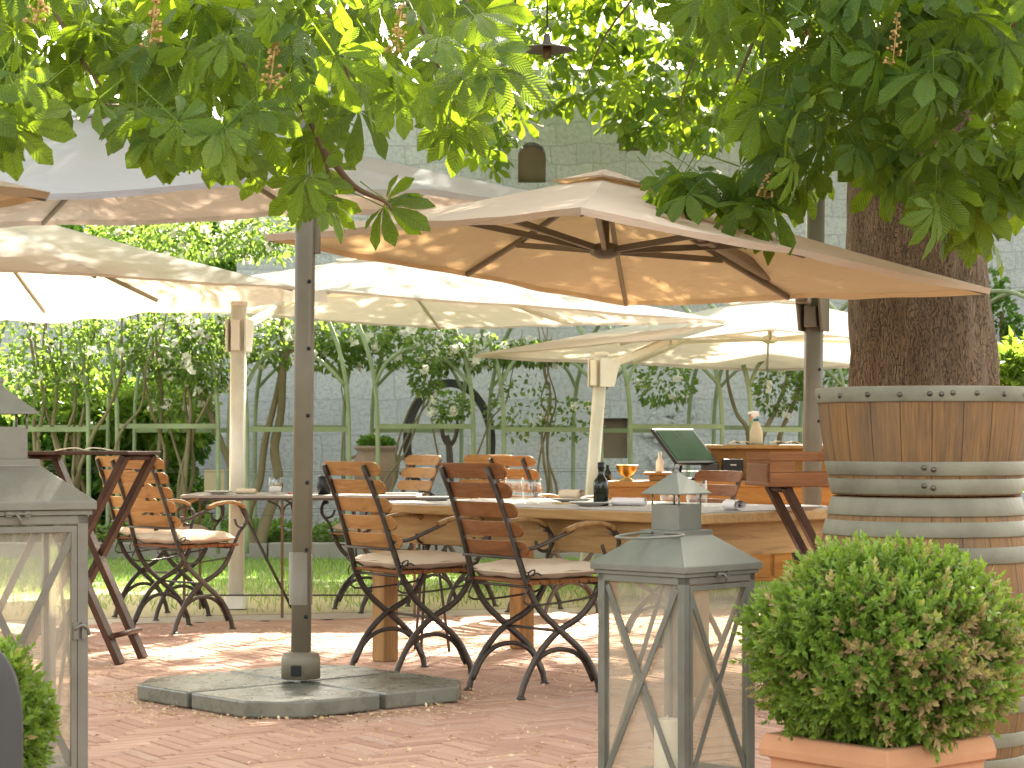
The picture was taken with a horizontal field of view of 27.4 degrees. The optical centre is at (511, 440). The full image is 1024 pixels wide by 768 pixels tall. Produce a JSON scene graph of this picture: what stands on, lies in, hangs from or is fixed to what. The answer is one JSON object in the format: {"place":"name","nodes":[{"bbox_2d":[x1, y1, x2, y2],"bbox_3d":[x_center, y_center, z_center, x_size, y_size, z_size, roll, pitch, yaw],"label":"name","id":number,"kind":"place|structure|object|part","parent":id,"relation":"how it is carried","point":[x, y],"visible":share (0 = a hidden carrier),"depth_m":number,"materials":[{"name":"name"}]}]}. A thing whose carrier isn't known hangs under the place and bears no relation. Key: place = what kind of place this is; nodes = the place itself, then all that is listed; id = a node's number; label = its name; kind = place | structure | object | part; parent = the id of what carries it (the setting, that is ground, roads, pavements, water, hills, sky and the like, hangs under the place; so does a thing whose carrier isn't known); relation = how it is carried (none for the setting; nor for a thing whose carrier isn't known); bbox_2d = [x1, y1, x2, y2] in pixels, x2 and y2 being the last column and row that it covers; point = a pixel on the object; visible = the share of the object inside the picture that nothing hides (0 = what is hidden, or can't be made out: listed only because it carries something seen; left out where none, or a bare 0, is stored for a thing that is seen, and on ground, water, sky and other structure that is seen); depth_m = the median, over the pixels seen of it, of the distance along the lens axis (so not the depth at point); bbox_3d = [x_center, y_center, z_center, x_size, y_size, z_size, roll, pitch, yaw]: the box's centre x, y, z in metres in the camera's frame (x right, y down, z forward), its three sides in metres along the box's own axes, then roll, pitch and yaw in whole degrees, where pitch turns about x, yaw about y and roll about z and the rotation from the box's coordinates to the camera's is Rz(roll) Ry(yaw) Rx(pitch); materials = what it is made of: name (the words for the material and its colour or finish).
{"place":"outdoors","nodes":[
{"label":"outdoors","id":0,"kind":"place"},
{"bbox_2d":[0,633,62,767],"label":"boxwood bush","id":1,"kind":"object","parent":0,"point":[40,724],"visible":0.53,"depth_m":4.97,"materials":[{"name":"green plant"}]},
{"bbox_2d":[3,531,446,550],"bbox_3d":[0.000,1.040,22.080,24.000,0.001,4.840,0,0,0],"label":"flower bed","id":2,"kind":"object","parent":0,"point":[269,532],"depth_m":22.10,"materials":[{"name":"green plant"}]},
{"bbox_2d":[0,355,215,541],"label":"laurel hedge","id":3,"kind":"object","parent":2,"relation":"on","point":[200,454],"visible":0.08,"depth_m":21.73,"materials":[{"name":"green plant"}]},
{"bbox_2d":[19,359,205,541],"bbox_3d":[-4.083,0.095,21.390,1.976,1.926,0.978,0,0,0],"label":"lime shrub","id":4,"kind":"object","parent":2,"relation":"on","point":[125,407],"visible":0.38,"depth_m":21.18,"materials":[{"name":"green plant"}]},
{"bbox_2d":[95,522,130,541],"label":"bedding plant","id":5,"kind":"object","parent":2,"relation":"on","point":[108,526],"visible":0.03,"depth_m":19.96,"materials":[{"name":"green plant"}]},
{"bbox_2d":[187,516,215,529],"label":"bedding plant","id":6,"kind":"object","parent":2,"relation":"on","point":[207,518],"visible":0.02,"depth_m":20.17,"materials":[{"name":"green plant"}]},
{"bbox_2d":[204,470,224,520],"bbox_3d":[-2.922,0.665,20.605,0.200,0.750,0.031,0,0,0],"label":"garden sign","id":7,"kind":"object","parent":2,"relation":"on","point":[209,480],"visible":0.43,"depth_m":20.59,"materials":[{"name":"brown metal"}]},
{"bbox_2d":[187,512,255,541],"bbox_3d":[-2.883,0.905,20.103,0.931,0.436,0.515,0,0,-30],"label":"bedding plant","id":8,"kind":"object","parent":2,"relation":"on","point":[222,523],"visible":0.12,"depth_m":20.06,"materials":[{"name":"green plant"}]},
{"bbox_2d":[222,517,291,543],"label":"bedding plant","id":9,"kind":"object","parent":2,"relation":"on","point":[274,534],"visible":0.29,"depth_m":20.08,"materials":[{"name":"green plant"}]},
{"bbox_2d":[175,215,360,542],"bbox_3d":[-2.258,-0.624,19.787,1.354,3.386,1.537,0,0,33],"label":"climbing rose","id":10,"kind":"object","parent":2,"relation":"on","point":[284,358],"visible":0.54,"depth_m":19.64,"materials":[{"name":"plant"}]},
{"bbox_2d":[312,517,344,541],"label":"bedding plant","id":11,"kind":"object","parent":2,"relation":"on","point":[323,533],"visible":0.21,"depth_m":19.99,"materials":[{"name":"green plant"}]},
{"bbox_2d":[345,446,408,514],"bbox_3d":[-1.372,0.547,21.200,0.480,0.985,0.480,0,0,45],"label":"clay urn","id":12,"kind":"object","parent":2,"relation":"on","point":[368,454],"visible":0.34,"depth_m":21.03,"materials":[{"name":"brown ceramic"}]},
{"bbox_2d":[356,433,396,445],"bbox_3d":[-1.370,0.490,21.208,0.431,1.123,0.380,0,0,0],"label":"urn plant","id":13,"kind":"object","parent":12,"relation":"in","point":[365,440],"visible":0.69,"depth_m":21.11,"materials":[{"name":"green plant"}]},
{"bbox_2d":[314,320,453,514],"bbox_3d":[-1.356,-0.151,20.131,1.507,2.417,0.950,0,0,22],"label":"climbing rose","id":14,"kind":"object","parent":2,"relation":"on","point":[378,344],"visible":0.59,"depth_m":20.13,"materials":[{"name":"plant"}]},
{"bbox_2d":[403,379,495,495],"bbox_3d":[-0.645,0.030,21.600,0.955,1.325,0.075,0,0,0],"label":"iron hoop","id":15,"kind":"object","parent":2,"relation":"on","point":[452,383],"visible":0.27,"depth_m":21.56,"materials":[{"name":"black metal"}]},
{"bbox_2d":[424,389,477,495],"bbox_3d":[-0.612,0.264,20.997,0.562,1.574,0.453,0,0,0],"label":"young tree","id":16,"kind":"object","parent":2,"relation":"on","point":[447,442],"visible":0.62,"depth_m":20.97,"materials":[{"name":"green plant"}]},
{"bbox_2d":[399,327,579,478],"bbox_3d":[-0.138,-0.082,19.873,1.889,2.275,0.748,0,0,-18],"label":"climbing rose","id":17,"kind":"object","parent":2,"relation":"on","point":[432,366],"visible":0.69,"depth_m":19.64,"materials":[{"name":"plant"}]},
{"bbox_2d":[0,289,1023,553],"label":"rose pergola","id":18,"kind":"object","parent":2,"relation":"on","point":[88,427],"visible":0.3,"depth_m":19.63,"materials":[{"name":"green paint"}]},
{"bbox_2d":[482,327,605,497],"bbox_3d":[0.297,-0.048,20.019,1.195,2.204,0.649,0,0,0],"label":"climbing rose","id":19,"kind":"object","parent":2,"relation":"on","point":[547,417],"visible":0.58,"depth_m":19.85,"materials":[{"name":"plant"}]},
{"bbox_2d":[631,365,848,444],"bbox_3d":[2.352,0.055,20.459,2.411,2.022,0.741,0,0,7],"label":"climbing rose","id":20,"kind":"object","parent":2,"relation":"on","point":[777,407],"visible":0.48,"depth_m":20.41,"materials":[{"name":"plant"}]},
{"bbox_2d":[988,267,1023,341],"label":"wall creeper","id":21,"kind":"object","parent":2,"relation":"on","point":[1003,325],"depth_m":23.55,"materials":[{"name":"green plant"}]},
{"bbox_2d":[9,603,727,623],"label":"ground","id":22,"kind":"structure","parent":0,"point":[331,619],"depth_m":13.77,"materials":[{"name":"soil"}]},
{"bbox_2d":[40,63,137,239],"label":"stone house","id":23,"kind":"structure","parent":22,"relation":"on","point":[92,110],"depth_m":33.00,"materials":[{"name":"stone"}]},
{"bbox_2d":[58,221,236,271],"bbox_3d":[-5.697,-1.598,27.179,7.555,5.323,2.668,0,0,0],"label":"garden tree","id":24,"kind":"object","parent":22,"relation":"on","point":[230,266],"visible":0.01,"depth_m":26.45,"materials":[{"name":"green plant"}]},
{"bbox_2d":[0,542,603,558],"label":"stone kerb","id":25,"kind":"structure","parent":22,"relation":"on","point":[11,550],"depth_m":19.50,"materials":[{"name":"grey stone"}]},
{"bbox_2d":[0,69,1023,530],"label":"garden wall","id":26,"kind":"structure","parent":22,"relation":"on","point":[564,149],"depth_m":24.00,"materials":[{"name":"grey paint"}]},
{"bbox_2d":[6,603,733,626],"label":"gravel path","id":27,"kind":"structure","parent":0,"point":[326,615],"depth_m":13.19,"materials":[{"name":"beige gravel"}]},
{"bbox_2d":[95,456,223,620],"bbox_3d":[-2.214,0.601,13.060,0.541,1.007,0.689,0,0,40],"label":"garden chair","id":28,"kind":"object","parent":27,"relation":"on","point":[104,474],"visible":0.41,"depth_m":13.01,"materials":[{"name":"brown wood"}]},
{"bbox_2d":[180,492,423,617],"bbox_3d":[-1.313,0.720,13.330,1.478,0.761,0.750,0,0,0],"label":"bistro table","id":29,"kind":"object","parent":27,"relation":"on","point":[268,496],"visible":0.53,"depth_m":12.99,"materials":[{"name":"brown metal"}]},
{"bbox_2d":[206,491,231,493],"bbox_3d":[-1.839,0.328,13.150,0.168,0.021,0.168,0,0,0],"label":"plate","id":30,"kind":"object","parent":29,"relation":"on","point":[218,492],"visible":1,"depth_m":13.09,"materials":[{"name":"grey ceramic"}]},
{"bbox_2d":[236,489,257,493],"bbox_3d":[-1.670,0.321,13.198,0.133,0.034,0.045,0,0,13],"label":"napkin","id":31,"kind":"object","parent":29,"relation":"on","point":[246,491],"visible":1,"depth_m":13.18,"materials":[{"name":"beige fabric"}]},
{"bbox_2d":[317,475,330,494],"bbox_3d":[-1.173,0.278,13.100,0.090,0.120,0.090,0,0,0],"label":"dark cup","id":32,"kind":"object","parent":29,"relation":"on","point":[323,488],"visible":0.81,"depth_m":13.06,"materials":[{"name":"black glass"}]},
{"bbox_2d":[385,492,418,493],"bbox_3d":[-0.734,0.334,13.200,0.280,0.006,0.300,0,0,0],"label":"plate","id":33,"kind":"object","parent":29,"relation":"on","point":[401,492],"visible":0.71,"depth_m":13.24,"materials":[{"name":"white ceramic"}]},
{"bbox_2d":[0,554,783,620],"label":"lawn","id":34,"kind":"structure","parent":0,"point":[10,611],"depth_m":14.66,"materials":[{"name":"green plant"}]},
{"bbox_2d":[0,222,208,545],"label":"climbing rose","id":35,"kind":"object","parent":34,"relation":"on","point":[41,376],"visible":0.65,"depth_m":19.13,"materials":[{"name":"plant"}]},
{"bbox_2d":[117,218,290,553],"bbox_3d":[-2.870,-0.561,19.558,1.661,3.235,1.212,0,0,0],"label":"climbing rose","id":36,"kind":"object","parent":34,"relation":"on","point":[186,369],"visible":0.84,"depth_m":19.35,"materials":[{"name":"plant"}]},
{"bbox_2d":[320,455,442,613],"bbox_3d":[-0.835,0.601,13.626,0.689,1.007,0.541,0,0,-30],"label":"garden chair","id":37,"kind":"object","parent":34,"relation":"on","point":[412,471],"visible":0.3,"depth_m":13.68,"materials":[{"name":"brown wood"}]},
{"bbox_2d":[184,258,728,608],"bbox_3d":[-1.167,-0.197,16.427,4.625,2.595,3.471,0,0,-40],"label":"cantilever umbrella","id":38,"kind":"object","parent":34,"relation":"on","point":[355,291],"visible":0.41,"depth_m":16.01,"materials":[{"name":"white fabric"}]},
{"bbox_2d":[405,455,511,609],"bbox_3d":[-0.369,0.601,13.936,0.689,1.007,0.541,0,0,-44],"label":"garden chair","id":39,"kind":"object","parent":34,"relation":"on","point":[472,459],"visible":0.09,"depth_m":14.09,"materials":[{"name":"brown wood"}]},
{"bbox_2d":[608,445,837,599],"bbox_3d":[1.487,0.566,14.700,1.739,1.069,0.680,0,0,0],"label":"sideboard","id":40,"kind":"object","parent":34,"relation":"on","point":[772,568],"visible":0.11,"depth_m":14.40,"materials":[{"name":"orange wood"}]},
{"bbox_2d":[604,465,610,480],"bbox_3d":[0.665,0.225,14.600,0.052,0.110,0.052,0,0,0],"label":"bottle","id":41,"kind":"object","parent":40,"relation":"on","point":[607,472],"visible":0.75,"depth_m":14.58,"materials":[{"name":"brown glass"}]},
{"bbox_2d":[616,465,637,480],"bbox_3d":[0.796,0.225,14.550,0.160,0.110,0.160,0,0,0],"label":"brass bowl","id":42,"kind":"object","parent":40,"relation":"on","point":[626,471],"visible":1,"depth_m":14.50,"materials":[{"name":"gold metal"}]},
{"bbox_2d":[643,472,671,480],"bbox_3d":[1.009,0.250,14.500,0.190,0.060,0.160,0,0,0],"label":"serving board","id":43,"kind":"object","parent":40,"relation":"on","point":[656,476],"visible":0.75,"depth_m":14.45,"materials":[{"name":"brown wood"}]},
{"bbox_2d":[656,452,663,471],"bbox_3d":[1.021,0.150,14.500,0.054,0.140,0.054,0,0,0],"label":"flask","id":44,"kind":"object","parent":43,"relation":"on","point":[659,465],"visible":1,"depth_m":14.48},
{"bbox_2d":[651,429,717,480],"bbox_3d":[1.179,0.100,14.534,0.282,0.360,0.440,0,0,45],"label":"touch screen","id":45,"kind":"object","parent":40,"relation":"on","point":[681,447],"visible":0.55,"depth_m":14.49,"materials":[{"name":"green plastic"}]},
{"bbox_2d":[701,463,718,469],"bbox_3d":[1.379,0.220,14.600,0.120,0.120,0.120,0,0,0],"label":"card reader","id":46,"kind":"object","parent":40,"relation":"on","point":[713,466],"visible":0.35,"depth_m":14.54,"materials":[{"name":"grey plastic"}]},
{"bbox_2d":[721,459,742,480],"bbox_3d":[1.531,0.205,14.578,0.140,0.150,0.164,0,0,0],"label":"receipt printer","id":47,"kind":"object","parent":40,"relation":"on","point":[731,464],"visible":0.69,"depth_m":14.50,"materials":[{"name":"black plastic"}]},
{"bbox_2d":[729,441,751,443],"bbox_3d":[1.611,0.015,14.820,0.143,0.024,0.200,0,0,0],"label":"menu book","id":48,"kind":"object","parent":40,"relation":"on","point":[738,442],"visible":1,"depth_m":14.74,"materials":[{"name":"paper"}]},
{"bbox_2d":[748,412,762,444],"bbox_3d":[1.723,-0.086,14.800,0.093,0.232,0.093,0,0,-45],"label":"spray bottle","id":49,"kind":"object","parent":40,"relation":"on","point":[756,434],"visible":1,"depth_m":14.77,"materials":[{"name":"beige plastic"}]},
{"bbox_3d":[1.527,0.650,14.412,0.493,0.580,0.020,0,0,0],"label":"door","id":50,"kind":"part","parent":40,"relation":"part of","materials":[{"name":"orange wood"}]},
{"bbox_2d":[769,441,800,443],"bbox_3d":[1.929,0.015,14.820,0.202,0.024,0.200,0,0,0],"label":"menu book","id":51,"kind":"object","parent":40,"relation":"on","point":[773,442],"visible":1,"depth_m":14.74,"materials":[{"name":"paper"}]},
{"bbox_3d":[2.047,0.650,14.412,0.493,0.580,0.020,0,0,0],"label":"door","id":52,"kind":"part","parent":40,"relation":"part of","materials":[{"name":"orange wood"}]},
{"bbox_2d":[474,299,1002,575],"bbox_3d":[2.126,-0.075,17.635,4.360,2.357,3.219,0,0,-44],"label":"cantilever umbrella","id":53,"kind":"object","parent":34,"relation":"on","point":[750,334],"visible":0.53,"depth_m":17.51,"materials":[{"name":"white fabric"}]},
{"bbox_2d":[0,607,793,767],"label":"brick terrace","id":54,"kind":"structure","parent":0,"point":[555,714],"depth_m":8.51,"materials":[{"name":"brick"}]},
{"bbox_2d":[0,180,49,207],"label":"cantilever umbrella","id":55,"kind":"object","parent":54,"relation":"on","point":[11,194],"visible":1,"depth_m":7.36,"materials":[{"name":"white fabric"}]},
{"bbox_2d":[0,377,96,767],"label":"floor lantern","id":56,"kind":"object","parent":54,"relation":"on","point":[48,504],"visible":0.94,"depth_m":6.30,"materials":[{"name":"metal"}]},
{"bbox_2d":[23,451,160,664],"bbox_3d":[-2.138,0.580,10.500,0.640,1.052,0.440,0,0,12],"label":"tray stand","id":57,"kind":"object","parent":54,"relation":"on","point":[101,565],"visible":0.73,"depth_m":10.56,"materials":[{"name":"brown wood"}]},
{"bbox_2d":[55,447,112,450],"bbox_3d":[-2.123,0.044,10.400,0.281,0.019,0.200,0,0,-11],"label":"open book","id":58,"kind":"object","parent":57,"relation":"on","point":[84,449],"visible":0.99,"depth_m":10.30,"materials":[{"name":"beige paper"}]},
{"bbox_2d":[0,225,294,323],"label":"cantilever umbrella","id":59,"kind":"object","parent":54,"relation":"on","point":[53,274],"visible":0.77,"depth_m":13.97,"materials":[{"name":"white fabric"}]},
{"bbox_2d":[110,457,248,633],"bbox_3d":[-1.947,0.601,12.161,0.541,1.007,0.689,0,0,41],"label":"garden chair","id":60,"kind":"object","parent":54,"relation":"on","point":[188,540],"visible":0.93,"depth_m":12.06,"materials":[{"name":"brown wood"}]},
{"bbox_2d":[0,57,527,717],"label":"cantilever umbrella","id":61,"kind":"object","parent":54,"relation":"on","point":[84,179],"visible":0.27,"depth_m":9.15,"materials":[{"name":"white fabric"}]},
{"bbox_2d":[0,625,785,767],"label":"fallen petals","id":62,"kind":"object","parent":54,"relation":"on","point":[322,718],"visible":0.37,"depth_m":8.53,"materials":[{"name":"beige plant"}]},
{"bbox_2d":[321,461,490,673],"bbox_3d":[-0.513,0.601,9.868,0.689,1.007,0.541,0,0,-37],"label":"garden chair","id":63,"kind":"object","parent":54,"relation":"on","point":[390,558],"visible":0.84,"depth_m":9.76,"materials":[{"name":"brown wood"}]},
{"bbox_2d":[414,545,450,651],"bbox_3d":[-0.417,0.784,10.895,0.196,0.633,0.202,0,0,0],"label":"iron stand","id":64,"kind":"object","parent":54,"relation":"on","point":[423,602],"visible":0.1,"depth_m":10.91,"materials":[{"name":"black metal"}]},
{"bbox_2d":[438,463,621,699],"bbox_3d":[0.059,0.601,9.168,0.689,1.007,0.541,0,0,-37],"label":"garden chair","id":65,"kind":"object","parent":54,"relation":"on","point":[517,568],"visible":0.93,"depth_m":9.06,"materials":[{"name":"red wood"}]},
{"bbox_2d":[488,456,609,612],"bbox_3d":[0.228,0.601,13.368,0.689,1.007,0.541,0,0,-37],"label":"garden chair","id":66,"kind":"object","parent":54,"relation":"on","point":[529,475],"visible":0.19,"depth_m":13.16,"materials":[{"name":"brown wood"}]},
{"bbox_2d":[353,497,827,698],"bbox_3d":[0.416,0.703,10.040,1.170,0.794,2.310,0,0,-44],"label":"dining table","id":67,"kind":"object","parent":54,"relation":"on","point":[754,529],"visible":0.41,"depth_m":9.50,"materials":[{"name":"brown wood"}]},
{"bbox_2d":[416,496,448,500],"bbox_3d":[-0.385,0.295,10.650,0.210,0.021,0.210,0,0,0],"label":"plate","id":68,"kind":"object","parent":67,"relation":"on","point":[435,498],"visible":0.87,"depth_m":10.59,"materials":[{"name":"grey ceramic"}]},
{"bbox_2d":[551,498,592,502],"bbox_3d":[0.297,0.295,10.328,0.210,0.021,0.210,0,0,0],"label":"plate","id":69,"kind":"object","parent":67,"relation":"on","point":[568,500],"visible":0.65,"depth_m":10.27,"materials":[{"name":"grey ceramic"}]},
{"bbox_2d":[558,489,584,498],"bbox_3d":[0.294,0.265,10.325,0.124,0.046,0.060,0,0,38],"label":"napkin","id":70,"kind":"object","parent":69,"relation":"on","point":[569,494],"visible":1,"depth_m":10.31,"materials":[{"name":"beige fabric"}]},
{"bbox_2d":[569,501,610,505],"bbox_3d":[0.364,0.295,9.766,0.200,0.021,0.200,0,0,0],"label":"plate","id":71,"kind":"object","parent":67,"relation":"on","point":[585,503],"visible":1,"depth_m":9.71,"materials":[{"name":"grey ceramic"}]},
{"bbox_2d":[593,462,608,505],"bbox_3d":[0.418,0.204,9.847,0.072,0.204,0.072,0,0,0],"label":"oil bottle","id":72,"kind":"object","parent":67,"relation":"on","point":[600,488],"visible":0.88,"depth_m":9.82,"materials":[{"name":"black glass"}]},
{"bbox_2d":[611,497,646,505],"bbox_3d":[0.546,0.286,9.792,0.162,0.038,0.051,0,0,21],"label":"napkin","id":73,"kind":"object","parent":67,"relation":"on","point":[619,501],"visible":1,"depth_m":9.78,"materials":[{"name":"white fabric"}]},
{"bbox_2d":[722,500,745,510],"bbox_3d":[0.969,0.282,9.162,0.060,0.046,0.124,0,0,-20],"label":"napkin","id":74,"kind":"object","parent":67,"relation":"on","point":[730,504],"visible":1,"depth_m":9.14,"materials":[{"name":"white fabric"}]},
{"bbox_2d":[785,505,825,510],"bbox_3d":[1.259,0.295,9.168,0.231,0.021,0.231,0,0,0],"label":"plate","id":75,"kind":"object","parent":67,"relation":"on","point":[808,507],"visible":0.52,"depth_m":9.10,"materials":[{"name":"grey ceramic"}]},
{"bbox_2d":[264,169,990,504],"bbox_3d":[0.669,-0.155,10.114,3.706,2.511,2.558,0,0,-45],"label":"cantilever umbrella","id":76,"kind":"object","parent":54,"relation":"on","point":[606,236],"visible":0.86,"depth_m":10.30,"materials":[{"name":"white fabric"}]},
{"bbox_2d":[590,464,762,767],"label":"floor lantern","id":77,"kind":"object","parent":54,"relation":"on","point":[676,551],"visible":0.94,"depth_m":6.34,"materials":[{"name":"grey metal"}]},
{"bbox_2d":[654,715,677,767],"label":"candle","id":78,"kind":"object","parent":77,"relation":"on","point":[669,726],"visible":0.86,"depth_m":6.37,"materials":[{"name":"white wax"}]},
{"bbox_2d":[620,470,743,647],"bbox_3d":[0.907,0.635,11.425,0.640,0.936,0.503,0,0,-30],"label":"garden chair","id":79,"kind":"object","parent":54,"relation":"on","point":[705,476],"visible":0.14,"depth_m":11.52,"materials":[{"name":"brown wood"}]},
{"bbox_2d":[745,452,828,702],"bbox_3d":[1.321,0.577,8.650,0.640,1.059,0.440,0,0,-6],"label":"tray stand","id":80,"kind":"object","parent":54,"relation":"on","point":[774,474],"visible":0.4,"depth_m":8.45,"materials":[{"name":"red wood"}]},
{"bbox_2d":[791,553,814,565],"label":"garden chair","id":81,"kind":"object","parent":54,"relation":"on","point":[794,557],"depth_m":10.41,"materials":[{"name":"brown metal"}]},
{"bbox_2d":[758,731,996,767],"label":"terracotta pot","id":82,"kind":"object","parent":54,"relation":"on","point":[807,752],"visible":0.74,"depth_m":5.47,"materials":[{"name":"ceramic"}]},
{"bbox_2d":[727,529,1023,764],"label":"boxwood bush","id":83,"kind":"object","parent":82,"relation":"on","point":[880,644],"visible":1,"depth_m":5.38,"materials":[{"name":"green plant"}]},
{"bbox_2d":[821,495,1023,767],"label":"wine barrel","id":84,"kind":"object","parent":54,"relation":"on","point":[989,530],"visible":0.35,"depth_m":6.37,"materials":[{"name":"brown wood"}]},
{"bbox_2d":[815,385,1023,495],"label":"half barrel","id":85,"kind":"object","parent":84,"relation":"on","point":[942,440],"visible":1,"depth_m":6.36,"materials":[{"name":"brown wood"}]},
{"bbox_2d":[997,326,1023,495],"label":"bright shrub","id":86,"kind":"object","parent":54,"relation":"on","point":[1011,357],"visible":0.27,"depth_m":13.91,"materials":[{"name":"green plant"}]},
{"bbox_2d":[30,0,876,120],"label":"sky","id":87,"kind":"structure","parent":0,"point":[42,40],"materials":[{"name":"white"}]},
{"label":"terrace bed","id":88,"kind":"structure","parent":0,"visible":0},
{"bbox_2d":[0,650,22,767],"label":"bench arm","id":89,"kind":"object","parent":88,"relation":"on","point":[11,732],"visible":1,"depth_m":4.59},
{"bbox_2d":[0,0,1023,386],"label":"chestnut tree","id":90,"kind":"object","parent":88,"relation":"on","point":[920,162],"visible":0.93,"depth_m":8.30,"materials":[{"name":"green plant"}]},
{"bbox_2d":[525,0,572,77],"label":"pendant lamp","id":91,"kind":"object","parent":90,"relation":"hanging from","point":[547,48],"visible":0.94,"depth_m":9.00,"materials":[{"name":"black metal"}]},
{"bbox_3d":[-1.492,0.287,13.200,0.086,0.103,0.088,0,0,0],"label":"drinking glass","id":92,"kind":"object","parent":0,"visible":0},
{"bbox_2d":[269,486,280,492],"bbox_3d":[-1.492,0.309,13.200,0.072,0.042,0.072,0,0,0],"label":"glass napkin","id":93,"kind":"object","parent":92,"relation":"in","point":[274,489],"visible":1,"depth_m":13.17,"materials":[{"name":"white fabric"}]}
]}

